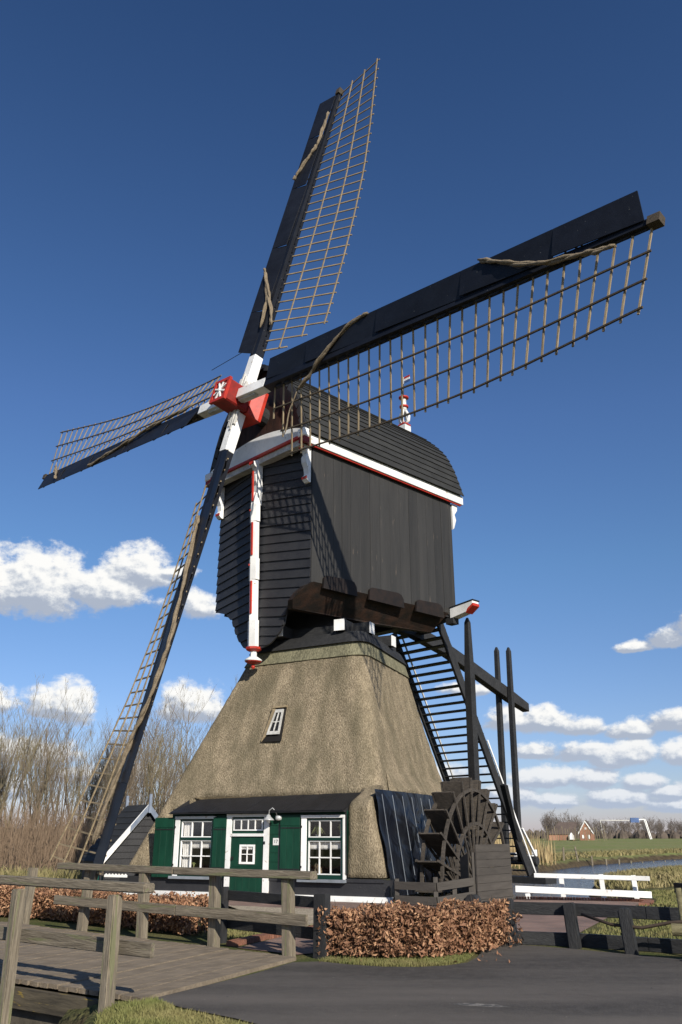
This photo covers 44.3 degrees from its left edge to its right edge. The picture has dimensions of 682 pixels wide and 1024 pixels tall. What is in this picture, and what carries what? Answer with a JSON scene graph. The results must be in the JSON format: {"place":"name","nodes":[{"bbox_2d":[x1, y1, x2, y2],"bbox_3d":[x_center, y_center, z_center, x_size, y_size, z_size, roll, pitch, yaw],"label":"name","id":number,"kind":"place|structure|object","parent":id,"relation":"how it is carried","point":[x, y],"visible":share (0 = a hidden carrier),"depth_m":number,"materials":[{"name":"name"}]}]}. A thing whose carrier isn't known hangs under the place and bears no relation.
{"place":"outdoors","nodes":[
{"label":"outdoors","id":0,"kind":"place"},
{"bbox_2d":[4,857,103,874],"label":"woodland floor","id":1,"kind":"structure","parent":0,"point":[43,868],"depth_m":40.92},
{"bbox_2d":[0,724,18,800],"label":"bare tree","id":2,"kind":"object","parent":1,"relation":"on","point":[1,760],"visible":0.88,"depth_m":51.60,"materials":[{"name":"brown plant"}]},
{"bbox_2d":[0,704,21,781],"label":"bare tree","id":3,"kind":"object","parent":1,"relation":"on","point":[9,737],"visible":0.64,"depth_m":60.71,"materials":[{"name":"brown plant"}]},
{"bbox_2d":[0,710,29,796],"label":"bare tree","id":4,"kind":"object","parent":1,"relation":"on","point":[9,755],"visible":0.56,"depth_m":59.08,"materials":[{"name":"brown plant"}]},
{"bbox_2d":[0,739,30,815],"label":"bare tree","id":5,"kind":"object","parent":1,"relation":"on","point":[5,797],"visible":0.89,"depth_m":50.47,"materials":[{"name":"brown plant"}]},
{"bbox_2d":[0,697,39,807],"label":"bare tree","id":6,"kind":"object","parent":1,"relation":"on","point":[11,757],"visible":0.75,"depth_m":58.45,"materials":[{"name":"brown plant"}]},
{"bbox_2d":[0,674,44,837],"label":"bare tree","id":7,"kind":"object","parent":1,"relation":"on","point":[16,784],"visible":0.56,"depth_m":59.63,"materials":[{"name":"brown plant"}]},
{"bbox_2d":[0,695,45,809],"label":"bare tree","id":8,"kind":"object","parent":1,"relation":"on","point":[18,757],"visible":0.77,"depth_m":58.18,"materials":[{"name":"brown plant"}]},
{"bbox_2d":[5,717,43,863],"bbox_3d":[-17.599,15.060,45.944,1.976,7.921,3.065,6,-22,-15],"label":"bare tree","id":9,"kind":"object","parent":1,"relation":"on","point":[22,774],"visible":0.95,"depth_m":45.94,"materials":[{"name":"brown plant"}]},
{"bbox_2d":[7,713,42,846],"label":"bare tree","id":10,"kind":"object","parent":1,"relation":"on","point":[22,767],"visible":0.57,"depth_m":61.17,"materials":[{"name":"brown plant"}]},
{"bbox_2d":[14,722,47,816],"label":"bare tree","id":11,"kind":"object","parent":1,"relation":"on","point":[30,775],"visible":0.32,"depth_m":70.69,"materials":[{"name":"brown plant"}]},
{"bbox_2d":[0,680,68,838],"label":"bare tree","id":12,"kind":"object","parent":1,"relation":"on","point":[20,745],"visible":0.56,"depth_m":62.08,"materials":[{"name":"brown plant"}]},
{"bbox_2d":[6,693,63,817],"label":"bare tree","id":13,"kind":"object","parent":1,"relation":"on","point":[34,757],"visible":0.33,"depth_m":74.31,"materials":[{"name":"brown plant"}]},
{"bbox_2d":[12,729,60,829],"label":"bare tree","id":14,"kind":"object","parent":1,"relation":"on","point":[40,779],"visible":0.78,"depth_m":59.53,"materials":[{"name":"brown plant"}]},
{"bbox_2d":[12,727,62,821],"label":"bare tree","id":15,"kind":"object","parent":1,"relation":"on","point":[31,781],"visible":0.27,"depth_m":68.54,"materials":[{"name":"brown plant"}]},
{"bbox_2d":[20,719,55,851],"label":"bare tree","id":16,"kind":"object","parent":1,"relation":"on","point":[40,786],"visible":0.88,"depth_m":59.99,"materials":[{"name":"brown plant"}]},
{"bbox_2d":[16,706,60,819],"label":"bare tree","id":17,"kind":"object","parent":1,"relation":"on","point":[43,759],"visible":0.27,"depth_m":79.31,"materials":[{"name":"brown plant"}]},
{"bbox_2d":[0,864,81,888],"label":"woodland grass","id":18,"kind":"structure","parent":1,"relation":"on","point":[58,873],"depth_m":30.52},
{"bbox_2d":[24,697,58,806],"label":"bare tree","id":19,"kind":"object","parent":1,"relation":"on","point":[40,742],"visible":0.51,"depth_m":72.82,"materials":[{"name":"brown plant"}]},
{"bbox_2d":[24,720,63,819],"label":"bare tree","id":20,"kind":"object","parent":1,"relation":"on","point":[39,775],"visible":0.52,"depth_m":67.86,"materials":[{"name":"brown plant"}]},
{"bbox_2d":[19,719,71,839],"bbox_3d":[-23.121,20.789,63.829,3.117,10.060,4.257,18,-27,-39],"label":"bare tree","id":21,"kind":"object","parent":1,"relation":"on","point":[34,785],"visible":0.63,"depth_m":63.98,"materials":[{"name":"brown plant"}]},
{"bbox_2d":[17,687,79,831],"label":"bare tree","id":22,"kind":"object","parent":1,"relation":"on","point":[46,745],"visible":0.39,"depth_m":77.56,"materials":[{"name":"brown plant"}]},
{"bbox_2d":[13,689,84,816],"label":"bare tree","id":23,"kind":"object","parent":1,"relation":"on","point":[39,764],"visible":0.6,"depth_m":65.54,"materials":[{"name":"brown plant"}]},
{"bbox_2d":[34,702,68,827],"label":"bare tree","id":24,"kind":"object","parent":1,"relation":"on","point":[49,758],"visible":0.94,"depth_m":61.30,"materials":[{"name":"brown plant"}]},
{"bbox_2d":[36,713,78,829],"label":"bare tree","id":25,"kind":"object","parent":1,"relation":"on","point":[60,757],"visible":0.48,"depth_m":71.06,"materials":[{"name":"brown plant"}]},
{"bbox_2d":[28,683,94,842],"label":"bare tree","id":26,"kind":"object","parent":1,"relation":"on","point":[63,745],"visible":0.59,"depth_m":66.84,"materials":[{"name":"brown plant"}]},
{"bbox_2d":[34,721,89,838],"bbox_3d":[-21.602,21.031,65.009,4.322,10.464,3.781,0,-21,0],"label":"bare tree","id":27,"kind":"object","parent":1,"relation":"on","point":[58,770],"visible":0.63,"depth_m":64.88,"materials":[{"name":"brown plant"}]},
{"bbox_2d":[44,685,96,847],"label":"bare tree","id":28,"kind":"object","parent":1,"relation":"on","point":[73,750],"visible":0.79,"depth_m":69.74,"materials":[{"name":"brown plant"}]},
{"bbox_2d":[48,734,96,838],"bbox_3d":[-18.340,19.203,58.355,3.583,9.102,3.172,-6,-22,14],"label":"bare tree","id":29,"kind":"object","parent":1,"relation":"on","point":[67,789],"visible":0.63,"depth_m":58.32,"materials":[{"name":"brown plant"}]},
{"bbox_2d":[0,792,165,870],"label":"brushwood","id":30,"kind":"object","parent":1,"relation":"on","point":[24,847],"visible":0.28,"depth_m":42.02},
{"bbox_2d":[60,721,105,850],"bbox_3d":[-17.921,18.357,56.858,2.124,9.596,4.168,16,-26,-35],"label":"bare tree","id":31,"kind":"object","parent":1,"relation":"on","point":[74,779],"visible":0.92,"depth_m":56.77,"materials":[{"name":"brown plant"}]},
{"bbox_2d":[65,741,112,847],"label":"bare tree","id":32,"kind":"object","parent":1,"relation":"on","point":[85,791],"visible":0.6,"depth_m":56.80,"materials":[{"name":"brown plant"}]},
{"bbox_2d":[77,720,111,829],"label":"bare tree","id":33,"kind":"object","parent":1,"relation":"on","point":[96,764],"visible":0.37,"depth_m":61.19,"materials":[{"name":"brown plant"}]},
{"bbox_2d":[75,743,116,844],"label":"bare tree","id":34,"kind":"object","parent":1,"relation":"on","point":[103,781],"visible":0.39,"depth_m":57.43,"materials":[{"name":"brown plant"}]},
{"bbox_2d":[72,735,119,848],"bbox_3d":[-17.043,19.025,56.667,3.601,8.215,2.636,-8,-22,20],"label":"bare tree","id":35,"kind":"object","parent":1,"relation":"on","point":[90,782],"visible":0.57,"depth_m":56.93,"materials":[{"name":"brown plant"}]},
{"bbox_2d":[81,724,114,825],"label":"bare tree","id":36,"kind":"object","parent":1,"relation":"on","point":[93,758],"visible":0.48,"depth_m":73.04,"materials":[{"name":"brown plant"}]},
{"bbox_2d":[77,729,123,834],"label":"bare tree","id":37,"kind":"object","parent":1,"relation":"on","point":[95,779],"visible":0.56,"depth_m":55.60,"materials":[{"name":"brown plant"}]},
{"bbox_2d":[86,712,138,815],"bbox_3d":[-14.654,17.682,54.738,2.392,9.350,3.278,-17,-27,38],"label":"bare tree","id":38,"kind":"object","parent":1,"relation":"on","point":[105,775],"visible":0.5,"depth_m":54.69,"materials":[{"name":"brown plant"}]},
{"bbox_2d":[100,732,128,834],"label":"bare tree","id":39,"kind":"object","parent":1,"relation":"on","point":[107,783],"visible":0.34,"depth_m":57.97,"materials":[{"name":"brown plant"}]},
{"bbox_2d":[92,715,143,809],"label":"bare tree","id":40,"kind":"object","parent":1,"relation":"on","point":[115,760],"visible":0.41,"depth_m":61.09,"materials":[{"name":"brown plant"}]},
{"bbox_2d":[103,709,146,806],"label":"bare tree","id":41,"kind":"object","parent":1,"relation":"on","point":[137,754],"visible":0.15,"depth_m":72.31,"materials":[{"name":"brown plant"}]},
{"bbox_2d":[103,713,152,804],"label":"bare tree","id":42,"kind":"object","parent":1,"relation":"on","point":[133,772],"visible":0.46,"depth_m":61.54,"materials":[{"name":"brown plant"}]},
{"bbox_2d":[112,751,145,813],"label":"bare tree","id":43,"kind":"object","parent":1,"relation":"on","point":[128,783],"visible":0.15,"depth_m":63.12,"materials":[{"name":"brown plant"}]},
{"bbox_2d":[108,725,150,807],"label":"bare tree","id":44,"kind":"object","parent":1,"relation":"on","point":[134,766],"visible":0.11,"depth_m":68.39,"materials":[{"name":"brown plant"}]},
{"bbox_2d":[109,740,151,805],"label":"bare tree","id":45,"kind":"object","parent":1,"relation":"on","point":[138,778],"visible":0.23,"depth_m":74.17,"materials":[{"name":"brown plant"}]},
{"bbox_2d":[123,743,160,804],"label":"bare tree","id":46,"kind":"object","parent":1,"relation":"on","point":[141,784],"visible":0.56,"depth_m":64.54,"materials":[{"name":"brown plant"}]},
{"bbox_2d":[126,725,160,804],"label":"bare tree","id":47,"kind":"object","parent":1,"relation":"on","point":[145,765],"visible":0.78,"depth_m":62.10,"materials":[{"name":"brown plant"}]},
{"bbox_2d":[133,726,161,804],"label":"bare tree","id":48,"kind":"object","parent":1,"relation":"on","point":[141,772],"visible":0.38,"depth_m":63.54,"materials":[{"name":"brown plant"}]},
{"bbox_2d":[127,710,172,809],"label":"bare tree","id":49,"kind":"object","parent":1,"relation":"on","point":[154,768],"visible":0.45,"depth_m":74.78,"materials":[{"name":"brown plant"}]},
{"bbox_2d":[133,705,171,804],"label":"bare tree","id":50,"kind":"object","parent":1,"relation":"on","point":[155,741],"visible":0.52,"depth_m":76.07,"materials":[{"name":"brown plant"}]},
{"bbox_2d":[126,696,179,807],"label":"bare tree","id":51,"kind":"object","parent":1,"relation":"on","point":[159,760],"visible":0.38,"depth_m":77.71,"materials":[{"name":"brown plant"}]},
{"bbox_2d":[132,680,173,800],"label":"bare tree","id":52,"kind":"object","parent":1,"relation":"on","point":[154,736],"visible":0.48,"depth_m":76.21,"materials":[{"name":"brown plant"}]},
{"bbox_2d":[143,745,162,802],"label":"bare tree","id":53,"kind":"object","parent":1,"relation":"on","point":[151,778],"visible":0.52,"depth_m":66.31,"materials":[{"name":"brown plant"}]},
{"bbox_2d":[132,682,183,811],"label":"bare tree","id":54,"kind":"object","parent":1,"relation":"on","point":[153,750],"visible":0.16,"depth_m":82.17,"materials":[{"name":"brown plant"}]},
{"bbox_2d":[136,697,184,804],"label":"bare tree","id":55,"kind":"object","parent":1,"relation":"on","point":[154,757],"visible":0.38,"depth_m":76.66,"materials":[{"name":"brown plant"}]},
{"bbox_2d":[144,728,178,813],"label":"bare tree","id":56,"kind":"object","parent":1,"relation":"on","point":[159,762],"visible":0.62,"depth_m":68.42,"materials":[{"name":"brown plant"}]},
{"bbox_2d":[144,733,181,803],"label":"bare tree","id":57,"kind":"object","parent":1,"relation":"on","point":[170,780],"visible":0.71,"depth_m":57.06,"materials":[{"name":"brown plant"}]},
{"bbox_2d":[152,710,178,812],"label":"bare tree","id":58,"kind":"object","parent":1,"relation":"on","point":[165,768],"visible":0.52,"depth_m":72.29,"materials":[{"name":"brown plant"}]},
{"bbox_2d":[141,704,191,809],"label":"bare tree","id":59,"kind":"object","parent":1,"relation":"on","point":[153,787],"visible":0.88,"depth_m":66.05,"materials":[{"name":"brown plant"}]},
{"bbox_2d":[146,698,186,810],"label":"bare tree","id":60,"kind":"object","parent":1,"relation":"on","point":[169,751],"visible":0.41,"depth_m":80.97,"materials":[{"name":"brown plant"}]},
{"bbox_2d":[149,693,185,802],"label":"bare tree","id":61,"kind":"object","parent":1,"relation":"on","point":[168,729],"visible":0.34,"depth_m":83.12,"materials":[{"name":"brown plant"}]},
{"bbox_2d":[137,687,200,807],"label":"bare tree","id":62,"kind":"object","parent":1,"relation":"on","point":[171,752],"visible":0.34,"depth_m":79.83,"materials":[{"name":"brown plant"}]},
{"bbox_2d":[151,694,203,793],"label":"bare tree","id":63,"kind":"object","parent":1,"relation":"on","point":[174,741],"visible":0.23,"depth_m":83.26,"materials":[{"name":"brown plant"}]},
{"bbox_2d":[159,722,204,800],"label":"bare tree","id":64,"kind":"object","parent":1,"relation":"on","point":[177,775],"visible":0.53,"depth_m":60.37,"materials":[{"name":"brown plant"}]},
{"bbox_2d":[164,672,214,763],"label":"bare tree","id":65,"kind":"object","parent":1,"relation":"on","point":[186,731],"visible":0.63,"depth_m":69.80,"materials":[{"name":"brown plant"}]},
{"bbox_2d":[162,676,237,785],"bbox_3d":[-10.438,18.233,61.383,5.417,13.074,2.760,17,-27,-37],"label":"bare tree","id":66,"kind":"object","parent":1,"relation":"on","point":[190,737],"visible":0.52,"depth_m":61.11,"materials":[{"name":"brown plant"}]},
{"bbox_2d":[198,924,312,939],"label":"grass","id":67,"kind":"structure","parent":0,"point":[237,935],"depth_m":13.72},
{"bbox_2d":[0,834,681,1023],"bbox_3d":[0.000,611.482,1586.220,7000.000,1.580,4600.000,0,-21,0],"label":"ground","id":68,"kind":"structure","parent":0,"point":[87,1015],"depth_m":15.71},
{"bbox_2d":[0,885,208,935],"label":"beech hedge","id":69,"kind":"object","parent":68,"relation":"on","point":[43,905],"visible":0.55,"depth_m":14.97,"materials":[{"name":"brown plant"}]},
{"bbox_2d":[78,794,171,880],"bbox_3d":[-6.976,11.136,28.457,3.140,2.910,1.970,15,-26,-34],"label":"porch","id":70,"kind":"object","parent":68,"relation":"on","point":[133,825],"visible":0.49,"depth_m":27.76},
{"bbox_2d":[0,863,317,1023],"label":"bridge","id":71,"kind":"structure","parent":68,"relation":"on","point":[110,965],"depth_m":9.93,"materials":[{"name":"grey wood"}]},
{"bbox_2d":[94,995,258,1023],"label":"verge grass","id":72,"kind":"structure","parent":68,"relation":"on","point":[146,1010],"depth_m":7.56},
{"bbox_2d":[226,925,312,946],"bbox_3d":[-0.675,7.014,14.040,0.312,0.085,3.987,-12,-24,28],"label":"path edging","id":73,"kind":"object","parent":68,"relation":"on","point":[255,938],"visible":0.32,"depth_m":12.79,"materials":[{"name":"orange brick"}]},
{"bbox_2d":[228,905,312,924],"bbox_3d":[-1.350,8.400,17.609,3.300,0.001,5.700,0,-21,0],"label":"gravel bed","id":74,"kind":"object","parent":68,"relation":"on","point":[309,912],"depth_m":18.18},
{"bbox_2d":[220,887,435,958],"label":"gate","id":75,"kind":"structure","parent":68,"relation":"on","point":[316,901],"depth_m":12.05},
{"bbox_2d":[38,58,664,903],"bbox_3d":[-3.013,-2.544,27.731,21.858,32.201,22.352,0,-21,0],"label":"windmill","id":76,"kind":"object","parent":68,"relation":"on","point":[334,514],"visible":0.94,"depth_m":25.55,"materials":[{"name":"black wood"}]},
{"bbox_2d":[168,816,215,879],"bbox_3d":[-3.971,9.038,22.609,1.380,1.574,0.230,-10,-23,23],"label":"window","id":77,"kind":"structure","parent":76,"relation":"in","point":[189,841],"depth_m":22.71,"materials":[{"name":"white wood"}]},
{"bbox_2d":[229,837,263,892],"bbox_3d":[-2.450,9.228,21.746,1.000,1.500,0.120,-10,-23,23],"label":"door","id":78,"kind":"structure","parent":76,"relation":"in","point":[246,852],"depth_m":21.79,"materials":[{"name":"wood"}]},
{"bbox_2d":[263,807,281,822],"bbox_3d":[-1.772,7.857,21.738,0.512,0.374,0.300,0,-21,0],"label":"wall lamp","id":79,"kind":"object","parent":76,"relation":"attached to","point":[268,817],"visible":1,"depth_m":21.68,"materials":[{"name":"metal"}]},
{"bbox_2d":[261,705,287,741],"bbox_3d":[-1.931,6.137,24.324,0.767,1.040,0.550,0,-21,0],"label":"thatch window","id":80,"kind":"structure","parent":76,"relation":"in","point":[273,732],"depth_m":24.26,"materials":[{"name":"wood"}]},
{"bbox_2d":[297,815,346,882],"bbox_3d":[-0.471,8.450,21.079,1.310,1.574,0.220,-10,-23,23],"label":"window","id":81,"kind":"structure","parent":76,"relation":"in","point":[308,842],"depth_m":21.12,"materials":[{"name":"white wood"}]},
{"bbox_2d":[318,949,476,966],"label":"grass strip","id":82,"kind":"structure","parent":68,"relation":"on","point":[405,961],"depth_m":10.84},
{"bbox_2d":[316,894,509,959],"bbox_3d":[1.179,5.767,11.694,3.145,0.722,1.343,10,-23,-25],"label":"beech hedge","id":83,"kind":"object","parent":68,"relation":"on","point":[453,926],"visible":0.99,"depth_m":11.22,"materials":[{"name":"brown plant"}]},
{"bbox_2d":[470,831,555,868],"bbox_3d":[7.835,18.431,45.830,3.399,2.171,20.590,-13,-25,30],"label":"reed bed","id":84,"kind":"object","parent":68,"relation":"on","point":[542,854],"visible":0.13,"depth_m":51.49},
{"bbox_2d":[523,826,605,840],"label":"hedge","id":85,"kind":"object","parent":68,"relation":"on","point":[569,834],"visible":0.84,"depth_m":200.76,"materials":[{"name":"brown plant"}]},
{"bbox_2d":[482,898,681,954],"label":"fence","id":86,"kind":"object","parent":68,"relation":"on","point":[628,941],"visible":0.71,"depth_m":12.19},
{"bbox_2d":[581,913,681,929],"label":"rope","id":87,"kind":"object","parent":86,"relation":"hanging from","point":[634,926],"visible":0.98,"depth_m":11.57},
{"bbox_2d":[515,873,651,898],"bbox_3d":[6.046,9.618,21.076,3.254,0.973,1.128,-4,-21,10],"label":"white railing","id":88,"kind":"object","parent":68,"relation":"on","point":[602,892],"visible":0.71,"depth_m":20.74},
{"bbox_2d":[578,820,594,839],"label":"farmhouse","id":89,"kind":"object","parent":68,"relation":"on","point":[586,825],"visible":0.8,"depth_m":212.69,"materials":[{"name":"brick"}]},
{"bbox_2d":[509,829,681,838],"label":"thicket","id":90,"kind":"object","parent":68,"relation":"on","point":[637,834],"visible":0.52,"depth_m":298.42,"materials":[{"name":"plant"}]},
{"bbox_2d":[547,847,674,864],"bbox_3d":[26.700,28.215,68.189,0.355,2.310,43.030,-18,-28,39],"label":"field fence","id":91,"kind":"object","parent":68,"relation":"on","point":[592,863],"visible":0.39,"depth_m":58.47,"materials":[{"name":"brown wood"}]},
{"bbox_2d":[600,818,651,838],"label":"drawbridge","id":92,"kind":"object","parent":68,"relation":"on","point":[633,820],"visible":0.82,"depth_m":261.71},
{"bbox_2d":[594,864,681,900],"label":"bank grass","id":93,"kind":"structure","parent":68,"relation":"on","point":[662,874],"depth_m":29.86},
{"bbox_2d":[675,888,681,919],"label":"stake","id":94,"kind":"object","parent":68,"relation":"on","point":[678,891],"visible":0.85,"depth_m":11.56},
{"bbox_2d":[0,0,681,833],"label":"sky","id":95,"kind":"structure","parent":0,"point":[151,151],"materials":[{"name":"blue"}]},
{"bbox_2d":[129,894,639,954],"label":"brick terrace","id":96,"kind":"structure","parent":0,"point":[547,923],"depth_m":15.77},
{"bbox_2d":[394,877,473,905],"bbox_3d":[2.143,8.918,19.349,1.871,0.920,0.598,-4,-21,9],"label":"wooden fence","id":97,"kind":"object","parent":96,"relation":"on","point":[435,886],"visible":0.66,"depth_m":19.32,"materials":[{"name":"grey wood"}]},
{"bbox_2d":[465,894,480,903],"bbox_3d":[3.047,8.920,19.241,0.290,0.290,0.328,-13,-24,30],"label":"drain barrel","id":98,"kind":"object","parent":96,"relation":"on","point":[472,896],"visible":0.47,"depth_m":19.16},
{"bbox_2d":[460,844,512,902],"bbox_3d":[3.500,8.922,20.326,0.541,1.615,1.840,-15,-26,34],"label":"wheel guard","id":99,"kind":"object","parent":96,"relation":"on","point":[480,856],"visible":0.9,"depth_m":20.06,"materials":[{"name":"grey wood"}]},
{"bbox_2d":[516,896,653,905],"bbox_3d":[6.091,9.543,20.625,3.445,0.084,1.377,-17,-27,37],"label":"terrace edging","id":100,"kind":"object","parent":96,"relation":"on","point":[645,902],"visible":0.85,"depth_m":20.73,"materials":[{"name":"orange brick"}]},
{"bbox_2d":[157,944,681,1023],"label":"asphalt road","id":101,"kind":"structure","parent":0,"point":[551,985],"depth_m":8.71,"materials":[{"name":"asphalt"}]},
{"bbox_2d":[455,1003,507,1006],"bbox_3d":[1.343,4.742,8.065,0.592,0.001,0.142,-5,-22,14],"label":"mortar stain","id":102,"kind":"object","parent":101,"relation":"on","point":[483,1005],"visible":1,"depth_m":8.09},
{"bbox_2d":[498,909,523,946],"bbox_3d":[2.437,6.156,12.408,0.472,0.506,0.466,-18,-27,39],"label":"beech sprig","id":103,"kind":"object","parent":101,"relation":"on","point":[510,926],"visible":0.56,"depth_m":12.34,"materials":[{"name":"brown plant"}]},
{"bbox_2d":[547,822,576,839],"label":"barn","id":104,"kind":"structure","parent":0,"point":[568,825],"depth_m":214.93,"materials":[{"name":"brick"}]},
{"bbox_2d":[499,859,681,899],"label":"canal water","id":105,"kind":"structure","parent":0,"point":[588,883],"depth_m":48.19,"materials":[{"name":"blue liquid"}]},
{"bbox_2d":[541,847,681,861],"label":"bank grass","id":106,"kind":"structure","parent":0,"point":[603,853],"depth_m":67.93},
{"bbox_2d":[583,889,681,938],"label":"lawn grass","id":107,"kind":"structure","parent":0,"point":[662,903],"depth_m":14.96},
{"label":"log","id":108,"kind":"object","parent":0,"visible":0},
{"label":"log","id":109,"kind":"object","parent":108,"relation":"on","visible":0},
{"bbox_2d":[671,923,681,935],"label":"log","id":110,"kind":"object","parent":109,"relation":"on","point":[676,929],"visible":1,"depth_m":10.90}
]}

